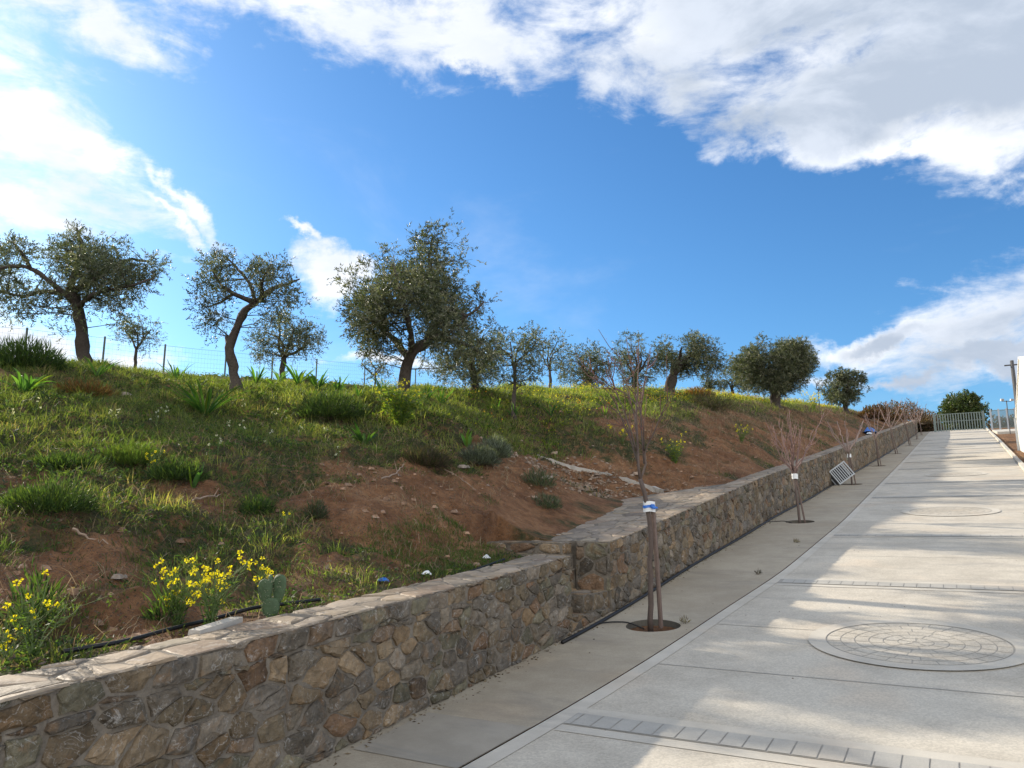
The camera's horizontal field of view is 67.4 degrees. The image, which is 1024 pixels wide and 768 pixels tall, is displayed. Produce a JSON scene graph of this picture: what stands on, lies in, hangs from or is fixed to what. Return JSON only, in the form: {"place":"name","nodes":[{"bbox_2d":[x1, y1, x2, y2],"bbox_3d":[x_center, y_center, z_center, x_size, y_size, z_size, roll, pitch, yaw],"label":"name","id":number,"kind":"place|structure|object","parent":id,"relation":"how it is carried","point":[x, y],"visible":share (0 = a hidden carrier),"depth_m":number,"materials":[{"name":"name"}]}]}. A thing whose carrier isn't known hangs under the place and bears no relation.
{"place":"outdoors","nodes":[
{"label":"outdoors","id":0,"kind":"place"},
{"bbox_2d":[0,366,1023,767],"bbox_3d":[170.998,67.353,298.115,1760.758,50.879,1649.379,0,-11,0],"label":"ground","id":1,"kind":"structure","parent":0,"point":[518,518],"depth_m":9.23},
{"bbox_2d":[0,602,50,665],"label":"yellow flower plant","id":2,"kind":"object","parent":1,"relation":"on","point":[5,639],"visible":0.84,"depth_m":4.04,"materials":[{"name":"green plant"}]},
{"bbox_2d":[1,368,56,392],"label":"strap leaf plant","id":3,"kind":"object","parent":1,"relation":"on","point":[24,384],"visible":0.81,"depth_m":11.87,"materials":[{"name":"green plant"}]},
{"bbox_2d":[0,554,73,632],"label":"leafy weed","id":4,"kind":"object","parent":1,"relation":"on","point":[39,577],"visible":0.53,"depth_m":4.63,"materials":[{"name":"green plant"}]},
{"bbox_2d":[0,332,77,371],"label":"leafy bush","id":5,"kind":"object","parent":1,"relation":"on","point":[9,352],"visible":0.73,"depth_m":13.73,"materials":[{"name":"green plant"}]},
{"bbox_2d":[0,468,103,518],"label":"grass mound","id":6,"kind":"object","parent":1,"relation":"on","point":[47,497],"depth_m":6.55,"materials":[{"name":"green plant"}]},
{"bbox_2d":[0,569,107,663],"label":"yellow flower plant","id":7,"kind":"object","parent":1,"relation":"on","point":[30,642],"visible":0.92,"depth_m":4.13,"materials":[{"name":"green plant"}]},
{"bbox_2d":[20,448,115,469],"bbox_3d":[-4.928,0.845,8.440,0.911,0.333,0.933,0,-11,0],"label":"grass mound","id":8,"kind":"object","parent":1,"relation":"on","point":[63,460],"depth_m":8.27,"materials":[{"name":"green plant"}]},
{"bbox_2d":[50,376,119,396],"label":"rusty weeds","id":9,"kind":"object","parent":1,"relation":"on","point":[88,389],"visible":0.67,"depth_m":12.28,"materials":[{"name":"brown plant"}]},
{"bbox_2d":[0,218,174,362],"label":"olive tree","id":10,"kind":"object","parent":1,"relation":"on","point":[99,270],"visible":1,"depth_m":16.20,"materials":[{"name":"green plant"}]},
{"bbox_2d":[77,356,122,375],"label":"strap leaf plant","id":11,"kind":"object","parent":1,"relation":"on","point":[98,369],"visible":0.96,"depth_m":14.05,"materials":[{"name":"green plant"}]},
{"bbox_2d":[94,439,166,466],"bbox_3d":[-4.524,0.833,9.093,0.954,0.400,0.912,0,-11,0],"label":"grass mound","id":12,"kind":"object","parent":1,"relation":"on","point":[126,456],"depth_m":8.90,"materials":[{"name":"green plant"}]},
{"bbox_2d":[108,311,167,366],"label":"olive tree","id":13,"kind":"object","parent":1,"relation":"on","point":[138,326],"visible":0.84,"depth_m":22.84,"materials":[{"name":"green plant"}]},
{"bbox_2d":[137,577,189,623],"bbox_3d":[-2.334,1.468,5.156,0.319,0.357,0.353,-3,-11,16],"label":"leafy weed","id":14,"kind":"object","parent":1,"relation":"on","point":[157,612],"visible":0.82,"depth_m":5.12,"materials":[{"name":"green plant"}]},
{"bbox_2d":[130,557,208,625],"bbox_3d":[-2.252,1.411,5.165,0.506,0.488,0.394,0,-11,0],"label":"yellow flower plant","id":15,"kind":"object","parent":1,"relation":"on","point":[178,617],"visible":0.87,"depth_m":5.14,"materials":[{"name":"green plant"}]},
{"bbox_2d":[156,360,194,378],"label":"strap leaf plant","id":16,"kind":"object","parent":1,"relation":"on","point":[175,373],"visible":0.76,"depth_m":15.84,"materials":[{"name":"green plant"}]},
{"bbox_2d":[141,453,212,481],"bbox_3d":[-3.796,0.968,8.727,0.787,0.398,0.881,0,-11,0],"label":"grass mound","id":17,"kind":"object","parent":1,"relation":"on","point":[174,469],"depth_m":8.56,"materials":[{"name":"green plant"}]},
{"bbox_2d":[61,598,320,653],"bbox_3d":[-2.021,1.561,5.070,0.236,0.141,2.002,-5,-12,27],"label":"soil pipe","id":18,"kind":"object","parent":1,"relation":"on","point":[135,638],"visible":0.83,"depth_m":4.79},
{"bbox_2d":[189,464,203,487],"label":"strap leaf plant","id":19,"kind":"object","parent":1,"relation":"on","point":[196,478],"visible":1,"depth_m":8.51,"materials":[{"name":"green plant"}]},
{"bbox_2d":[156,378,255,415],"bbox_3d":[-5.044,0.191,12.661,1.719,0.690,1.348,0,-11,0],"label":"strap leaf plant","id":20,"kind":"object","parent":1,"relation":"on","point":[194,399],"visible":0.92,"depth_m":12.52,"materials":[{"name":"green plant"}]},
{"bbox_2d":[169,550,253,624],"bbox_3d":[-1.989,1.381,5.126,0.566,0.537,0.465,-8,-13,37],"label":"yellow flower plant","id":21,"kind":"object","parent":1,"relation":"on","point":[215,604],"visible":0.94,"depth_m":5.10,"materials":[{"name":"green plant"}]},
{"bbox_2d":[181,242,319,390],"bbox_3d":[-5.249,-1.342,14.807,2.939,2.982,2.050,0,-11,0],"label":"olive tree","id":22,"kind":"object","parent":1,"relation":"on","point":[264,273],"visible":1,"depth_m":14.76,"materials":[{"name":"green plant"}]},
{"bbox_2d":[247,365,266,382],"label":"strap leaf plant","id":23,"kind":"object","parent":1,"relation":"on","point":[257,377],"visible":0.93,"depth_m":16.62,"materials":[{"name":"green plant"}]},
{"bbox_2d":[238,491,276,514],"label":"dark bush","id":24,"kind":"object","parent":1,"relation":"on","point":[253,505],"visible":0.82,"depth_m":8.09,"materials":[{"name":"green plant"}]},
{"bbox_2d":[244,556,273,602],"bbox_3d":[-1.922,1.489,5.842,0.224,0.355,0.246,0,-11,0],"label":"yellow flower plant","id":25,"kind":"object","parent":1,"relation":"on","point":[265,573],"visible":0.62,"depth_m":5.83,"materials":[{"name":"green plant"}]},
{"bbox_2d":[258,574,287,616],"bbox_3d":[-1.699,1.508,5.455,0.200,0.318,0.098,0,-11,0],"label":"prickly pear","id":26,"kind":"object","parent":1,"relation":"on","point":[267,587],"visible":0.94,"depth_m":5.44,"materials":[{"name":"green plant"}]},
{"bbox_2d":[0,554,572,767],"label":"retaining wall","id":27,"kind":"structure","parent":1,"relation":"on","point":[306,687],"depth_m":4.69,"materials":[{"name":"stone"}]},
{"bbox_2d":[188,617,242,635],"bbox_3d":[-1.870,1.530,4.856,0.092,0.068,0.443,-3,-11,14],"label":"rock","id":28,"kind":"object","parent":27,"relation":"on","point":[222,623],"visible":0.93,"depth_m":4.82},
{"bbox_2d":[242,305,331,378],"bbox_3d":[-6.072,-1.029,20.519,2.788,2.270,2.127,0,-11,0],"label":"olive tree","id":29,"kind":"object","parent":1,"relation":"on","point":[301,346],"visible":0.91,"depth_m":20.37,"materials":[{"name":"green plant"}]},
{"bbox_2d":[1,327,573,387],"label":"wire fence","id":30,"kind":"object","parent":1,"relation":"on","point":[104,342],"visible":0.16,"depth_m":23.31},
{"bbox_2d":[282,360,316,384],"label":"strap leaf plant","id":31,"kind":"object","parent":1,"relation":"on","point":[296,377],"visible":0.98,"depth_m":16.90,"materials":[{"name":"green plant"}]},
{"bbox_2d":[302,496,330,519],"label":"dark bush","id":32,"kind":"object","parent":1,"relation":"on","point":[315,510],"visible":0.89,"depth_m":8.12,"materials":[{"name":"green plant"}]},
{"bbox_2d":[305,368,329,387],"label":"strap leaf plant","id":33,"kind":"object","parent":1,"relation":"on","point":[313,380],"visible":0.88,"depth_m":17.02,"materials":[{"name":"green plant"}]},
{"bbox_2d":[291,388,370,420],"bbox_3d":[-3.149,0.353,13.463,1.398,0.684,1.321,-9,-14,41],"label":"green mound","id":34,"kind":"object","parent":1,"relation":"on","point":[341,402],"visible":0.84,"depth_m":13.22,"materials":[{"name":"green plant"}]},
{"bbox_2d":[343,421,376,445],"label":"strap leaf plant","id":35,"kind":"object","parent":1,"relation":"on","point":[357,432],"visible":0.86,"depth_m":11.71,"materials":[{"name":"green plant"}]},
{"bbox_2d":[360,354,398,384],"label":"olive tree","id":36,"kind":"object","parent":1,"relation":"on","point":[378,371],"visible":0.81,"depth_m":22.82,"materials":[{"name":"green plant"}]},
{"bbox_2d":[371,373,436,427],"bbox_3d":[-1.844,0.360,13.266,1.189,1.098,1.282,0,-11,0],"label":"yellow flower plant","id":37,"kind":"object","parent":1,"relation":"on","point":[402,407],"visible":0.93,"depth_m":13.16,"materials":[{"name":"green plant"}]},
{"bbox_2d":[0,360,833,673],"bbox_3d":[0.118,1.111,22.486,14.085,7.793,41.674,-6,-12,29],"label":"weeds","id":38,"kind":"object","parent":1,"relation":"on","point":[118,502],"visible":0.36,"depth_m":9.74,"materials":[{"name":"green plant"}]},
{"bbox_2d":[327,208,507,396],"bbox_3d":[-1.813,-1.500,14.575,3.509,3.795,3.466,-2,-11,10],"label":"olive tree","id":39,"kind":"object","parent":1,"relation":"on","point":[433,293],"visible":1,"depth_m":14.01,"materials":[{"name":"green plant"}]},
{"bbox_2d":[2,401,834,645],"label":"loose stones","id":40,"kind":"object","parent":1,"relation":"on","point":[180,540],"visible":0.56,"depth_m":13.50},
{"bbox_2d":[393,440,455,467],"bbox_3d":[-1.287,1.047,11.299,0.964,0.475,0.993,0,-11,0],"label":"brown bush","id":41,"kind":"object","parent":1,"relation":"on","point":[435,458],"visible":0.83,"depth_m":11.06,"materials":[{"name":"green plant"}]},
{"bbox_2d":[0,389,860,664],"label":"dry stalks","id":42,"kind":"object","parent":1,"relation":"on","point":[725,417],"visible":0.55,"depth_m":13.20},
{"bbox_2d":[0,355,862,675],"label":"grass","id":43,"kind":"structure","parent":1,"relation":"on","point":[220,385],"depth_m":10.69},
{"bbox_2d":[434,386,453,403],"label":"strap leaf plant","id":44,"kind":"object","parent":1,"relation":"on","point":[441,395],"visible":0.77,"depth_m":17.66,"materials":[{"name":"green plant"}]},
{"bbox_2d":[423,318,510,393],"bbox_3d":[-1.117,-0.628,20.555,2.440,2.166,2.475,0,-11,0],"label":"olive tree","id":45,"kind":"object","parent":1,"relation":"on","point":[475,380],"visible":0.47,"depth_m":20.16,"materials":[{"name":"green plant"}]},
{"bbox_2d":[461,428,473,446],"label":"strap leaf plant","id":46,"kind":"object","parent":1,"relation":"on","point":[467,441],"visible":0.88,"depth_m":13.45,"materials":[{"name":"green plant"}]},
{"bbox_2d":[456,441,504,466],"bbox_3d":[-0.561,1.136,12.332,0.790,0.453,0.818,-10,-15,43],"label":"grey bush","id":47,"kind":"object","parent":1,"relation":"on","point":[480,455],"visible":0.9,"depth_m":12.18,"materials":[{"name":"green plant"}]},
{"bbox_2d":[478,433,513,459],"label":"grey bush","id":48,"kind":"object","parent":1,"relation":"on","point":[502,447],"visible":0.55,"depth_m":13.09,"materials":[{"name":"green plant"}]},
{"bbox_2d":[476,319,557,420],"bbox_3d":[0.118,-0.327,18.594,2.034,2.641,1.844,0,-11,0],"label":"olive tree","id":49,"kind":"object","parent":1,"relation":"on","point":[531,361],"visible":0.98,"depth_m":18.53,"materials":[{"name":"green plant"}]},
{"bbox_2d":[227,367,850,443],"bbox_3d":[11.977,1.809,44.331,9.126,8.928,62.956,-6,-12,30],"label":"yellow bloom","id":50,"kind":"object","parent":1,"relation":"on","point":[734,393],"visible":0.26,"depth_m":26.07,"materials":[{"name":"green plant"}]},
{"bbox_2d":[519,466,558,487],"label":"dark bush","id":51,"kind":"object","parent":1,"relation":"on","point":[543,482],"visible":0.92,"depth_m":12.65,"materials":[{"name":"green plant"}]},
{"bbox_2d":[530,492,564,509],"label":"dark bush","id":52,"kind":"object","parent":1,"relation":"on","point":[553,505],"visible":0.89,"depth_m":11.67,"materials":[{"name":"green plant"}]},
{"bbox_2d":[487,541,609,632],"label":"stone steps","id":53,"kind":"structure","parent":1,"relation":"on","point":[589,606],"depth_m":9.28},
{"bbox_2d":[531,327,572,387],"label":"olive tree","id":54,"kind":"object","parent":1,"relation":"on","point":[549,364],"visible":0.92,"depth_m":26.84,"materials":[{"name":"green plant"}]},
{"bbox_2d":[553,337,628,388],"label":"olive tree","id":55,"kind":"object","parent":1,"relation":"on","point":[580,373],"visible":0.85,"depth_m":27.64,"materials":[{"name":"green plant"}]},
{"bbox_2d":[537,454,664,492],"bbox_3d":[1.922,1.958,16.410,2.769,0.948,0.556,-3,-11,15],"label":"path edging","id":56,"kind":"object","parent":1,"relation":"on","point":[649,487],"visible":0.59,"depth_m":16.49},
{"bbox_2d":[498,484,724,588],"bbox_3d":[2.022,2.582,13.295,1.556,2.009,7.473,-6,-12,29],"label":"paved landing","id":57,"kind":"object","parent":1,"relation":"on","point":[629,509],"visible":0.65,"depth_m":12.17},
{"bbox_2d":[608,329,661,392],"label":"olive tree","id":58,"kind":"object","parent":1,"relation":"on","point":[632,379],"visible":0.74,"depth_m":28.82,"materials":[{"name":"green plant"}]},
{"bbox_2d":[659,431,686,463],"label":"yellow flower plant","id":59,"kind":"object","parent":1,"relation":"on","point":[676,455],"visible":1,"depth_m":17.83,"materials":[{"name":"green plant"}]},
{"bbox_2d":[641,328,734,393],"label":"olive tree","id":60,"kind":"object","parent":1,"relation":"on","point":[683,364],"visible":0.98,"depth_m":29.00,"materials":[{"name":"green plant"}]},
{"bbox_2d":[679,385,715,397],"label":"rusty weeds","id":61,"kind":"object","parent":1,"relation":"on","point":[695,389],"visible":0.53,"depth_m":29.26,"materials":[{"name":"brown plant"}]},
{"bbox_2d":[697,373,726,391],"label":"olive tree","id":62,"kind":"object","parent":1,"relation":"on","point":[708,385],"visible":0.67,"depth_m":43.88,"materials":[{"name":"green plant"}]},
{"bbox_2d":[688,391,738,411],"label":"brown bush","id":63,"kind":"object","parent":1,"relation":"on","point":[713,404],"visible":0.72,"depth_m":26.86,"materials":[{"name":"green plant"}]},
{"bbox_2d":[714,368,745,393],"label":"olive tree","id":64,"kind":"object","parent":1,"relation":"on","point":[731,385],"visible":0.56,"depth_m":43.75,"materials":[{"name":"green plant"}]},
{"bbox_2d":[576,420,917,611],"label":"retaining wall","id":65,"kind":"structure","parent":1,"relation":"on","point":[690,531],"depth_m":13.03,"materials":[{"name":"stone"}]},
{"bbox_2d":[724,331,820,407],"bbox_3d":[12.990,-0.556,38.036,5.329,3.945,4.537,0,-11,0],"label":"olive tree","id":66,"kind":"object","parent":1,"relation":"on","point":[794,361],"visible":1,"depth_m":36.88,"materials":[{"name":"green plant"}]},
{"bbox_2d":[815,366,872,413],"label":"olive tree","id":67,"kind":"object","parent":1,"relation":"on","point":[845,394],"visible":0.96,"depth_m":54.31,"materials":[{"name":"green plant"}]},
{"bbox_2d":[825,413,863,484],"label":"sapling","id":68,"kind":"object","parent":1,"relation":"on","point":[848,445],"visible":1,"depth_m":25.45,"materials":[{"name":"brown plant"}]},
{"bbox_2d":[857,404,891,418],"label":"bush","id":69,"kind":"object","parent":1,"relation":"on","point":[869,410],"visible":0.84,"depth_m":54.47,"materials":[{"name":"brown plant"}]},
{"bbox_2d":[861,407,892,465],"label":"sapling","id":70,"kind":"object","parent":1,"relation":"on","point":[871,430],"visible":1,"depth_m":33.97,"materials":[{"name":"brown plant"}]},
{"bbox_2d":[877,401,906,453],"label":"sapling","id":71,"kind":"object","parent":1,"relation":"on","point":[889,420],"visible":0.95,"depth_m":43.60,"materials":[{"name":"brown plant"}]},
{"bbox_2d":[876,400,909,421],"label":"bush","id":72,"kind":"object","parent":1,"relation":"on","point":[900,411],"visible":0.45,"depth_m":61.44,"materials":[{"name":"brown plant"}]},
{"bbox_2d":[892,398,917,445],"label":"sapling","id":73,"kind":"object","parent":1,"relation":"on","point":[905,419],"visible":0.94,"depth_m":53.73,"materials":[{"name":"brown plant"}]},
{"bbox_2d":[893,399,928,420],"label":"bush","id":74,"kind":"object","parent":1,"relation":"on","point":[923,416],"visible":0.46,"depth_m":79.52,"materials":[{"name":"brown plant"}]},
{"bbox_2d":[910,408,939,425],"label":"bush","id":75,"kind":"object","parent":1,"relation":"on","point":[925,420],"visible":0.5,"depth_m":91.34,"materials":[{"name":"brown plant"}]},
{"bbox_2d":[917,418,939,431],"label":"bush","id":76,"kind":"object","parent":1,"relation":"on","point":[927,427],"visible":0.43,"depth_m":92.76,"materials":[{"name":"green plant"}]},
{"bbox_2d":[933,389,993,430],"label":"bush","id":77,"kind":"object","parent":1,"relation":"on","point":[964,402],"visible":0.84,"depth_m":125.54,"materials":[{"name":"green plant"}]},
{"bbox_2d":[989,408,1014,429],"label":"panel fence","id":78,"kind":"object","parent":1,"relation":"on","point":[1000,425],"visible":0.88,"depth_m":78.97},
{"bbox_2d":[992,429,1014,433],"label":"concrete slab","id":79,"kind":"structure","parent":1,"relation":"on","point":[1003,431],"depth_m":65.40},
{"bbox_2d":[1004,360,1016,406],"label":"utility pole","id":80,"kind":"object","parent":1,"relation":"on","point":[1013,375],"visible":0.54,"depth_m":50.93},
{"bbox_2d":[1014,356,1023,451],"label":"white building","id":81,"kind":"structure","parent":1,"relation":"on","point":[1019,420],"depth_m":36.06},
{"bbox_2d":[0,0,1023,427],"label":"sky","id":82,"kind":"structure","parent":0,"point":[847,176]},
{"bbox_2d":[304,432,928,767],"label":"pavement","id":83,"kind":"structure","parent":0,"point":[558,678],"depth_m":8.17,"materials":[{"name":"concrete"}]},
{"bbox_2d":[354,712,529,767],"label":"paving patch","id":84,"kind":"object","parent":83,"relation":"on","point":[446,740],"visible":1,"depth_m":5.16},
{"bbox_2d":[311,465,867,766],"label":"leaf litter","id":85,"kind":"object","parent":83,"relation":"on","point":[370,738],"visible":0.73,"depth_m":6.72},
{"bbox_2d":[626,619,680,628],"bbox_3d":[1.562,2.739,8.510,0.636,0.184,0.636,0,-11,0],"label":"tree pit","id":86,"kind":"object","parent":83,"relation":"on","point":[666,623],"visible":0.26,"depth_m":8.75,"materials":[{"name":"soil"}]},
{"bbox_2d":[575,329,675,631],"bbox_3d":[1.271,1.032,8.412,0.916,3.372,1.222,3,-11,-17],"label":"sapling","id":87,"kind":"object","parent":86,"relation":"in","point":[650,554],"visible":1,"depth_m":8.51,"materials":[{"name":"brown plant"}]},
{"bbox_2d":[643,501,657,511],"bbox_3d":[1.529,1.359,8.512,0.155,0.123,0.139,0,-11,0],"label":"tie","id":88,"kind":"object","parent":87,"relation":"attached to","point":[649,506],"visible":1,"depth_m":8.49,"materials":[{"name":"white plastic"}]},
{"bbox_2d":[650,500,662,627],"bbox_3d":[1.613,2.006,8.555,0.053,1.408,0.355,-4,-11,19],"label":"stake","id":89,"kind":"object","parent":86,"relation":"in","point":[657,574],"visible":0.98,"depth_m":8.54,"materials":[{"name":"brown wood"}]},
{"bbox_2d":[561,434,915,643],"bbox_3d":[23.532,4.081,47.735,0.353,11.746,91.357,-6,-12,30],"label":"irrigation pipe","id":90,"kind":"object","parent":83,"relation":"on","point":[580,632],"visible":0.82,"depth_m":11.30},
{"bbox_2d":[763,406,832,522],"bbox_3d":[6.222,1.780,16.930,1.384,2.594,1.155,5,-12,-25],"label":"sapling","id":91,"kind":"object","parent":83,"relation":"in","point":[791,463],"visible":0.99,"depth_m":16.86,"materials":[{"name":"brown plant"}]},
{"bbox_2d":[829,461,854,484],"bbox_3d":[10.837,2.967,25.360,0.859,0.866,0.466,0,-11,0],"label":"slatted crate","id":92,"kind":"object","parent":83,"relation":"on","point":[840,474],"visible":0.9,"depth_m":25.29,"materials":[{"name":"grey plastic"}]},
{"bbox_2d":[488,429,1023,767],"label":"road","id":93,"kind":"structure","parent":0,"point":[971,723],"depth_m":6.89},
{"bbox_2d":[462,432,929,767],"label":"kerb","id":94,"kind":"structure","parent":93,"relation":"on","point":[494,756],"depth_m":6.83,"materials":[{"name":"concrete"}]},
{"bbox_2d":[554,708,1023,767],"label":"paving band","id":95,"kind":"object","parent":93,"relation":"on","point":[808,751],"visible":1,"depth_m":4.85,"materials":[{"name":"concrete"}]},
{"bbox_2d":[658,458,1023,696],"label":"saw cut","id":96,"kind":"object","parent":93,"relation":"on","point":[847,680],"visible":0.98,"depth_m":6.44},
{"bbox_2d":[776,577,1023,593],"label":"paving band","id":97,"kind":"object","parent":93,"relation":"on","point":[960,587],"visible":1,"depth_m":9.82,"materials":[{"name":"concrete"}]},
{"bbox_2d":[808,619,1023,669],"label":"paving circle","id":98,"kind":"object","parent":93,"relation":"on","point":[906,643],"visible":1,"depth_m":7.14,"materials":[{"name":"concrete"}]},
{"bbox_2d":[833,533,1023,537],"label":"paving band","id":99,"kind":"object","parent":93,"relation":"on","point":[909,535],"visible":1,"depth_m":13.66,"materials":[{"name":"concrete"}]},
{"bbox_2d":[872,494,1023,497],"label":"paving band","id":100,"kind":"object","parent":93,"relation":"on","point":[991,495],"visible":1,"depth_m":19.82,"materials":[{"name":"concrete"}]},
{"bbox_2d":[901,506,1000,515],"bbox_3d":[9.608,2.783,16.859,1.899,0.245,1.899,0,-11,0],"label":"paving circle","id":101,"kind":"object","parent":93,"relation":"on","point":[951,511],"visible":1,"depth_m":16.81,"materials":[{"name":"concrete"}]},
{"bbox_2d":[885,479,1023,483],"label":"paving band","id":102,"kind":"object","parent":93,"relation":"on","point":[954,481],"visible":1,"depth_m":23.74,"materials":[{"name":"concrete"}]},
{"bbox_2d":[925,472,986,475],"bbox_3d":[15.349,3.117,26.580,1.899,0.245,1.899,0,-11,0],"label":"paving circle","id":103,"kind":"object","parent":93,"relation":"on","point":[957,474],"visible":1,"depth_m":26.57,"materials":[{"name":"concrete"}]},
{"bbox_2d":[898,465,1018,469],"bbox_3d":[17.239,3.236,29.794,4.054,0.070,0.540,-6,-12,29],"label":"paving band","id":104,"kind":"object","parent":93,"relation":"on","point":[959,467],"visible":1,"depth_m":29.66,"materials":[{"name":"concrete"}]},
{"bbox_2d":[933,411,985,431],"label":"metal gate","id":105,"kind":"structure","parent":93,"relation":"on","point":[966,420],"depth_m":84.27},
{"bbox_2d":[986,428,1023,470],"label":"raised kerb","id":106,"kind":"structure","parent":93,"relation":"on","point":[1019,462],"depth_m":35.82,"materials":[{"name":"concrete"}]},
{"bbox_2d":[800,390,822,410],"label":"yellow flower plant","id":107,"kind":"object","parent":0,"point":[813,402],"visible":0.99,"depth_m":44.02,"materials":[{"name":"green plant"}]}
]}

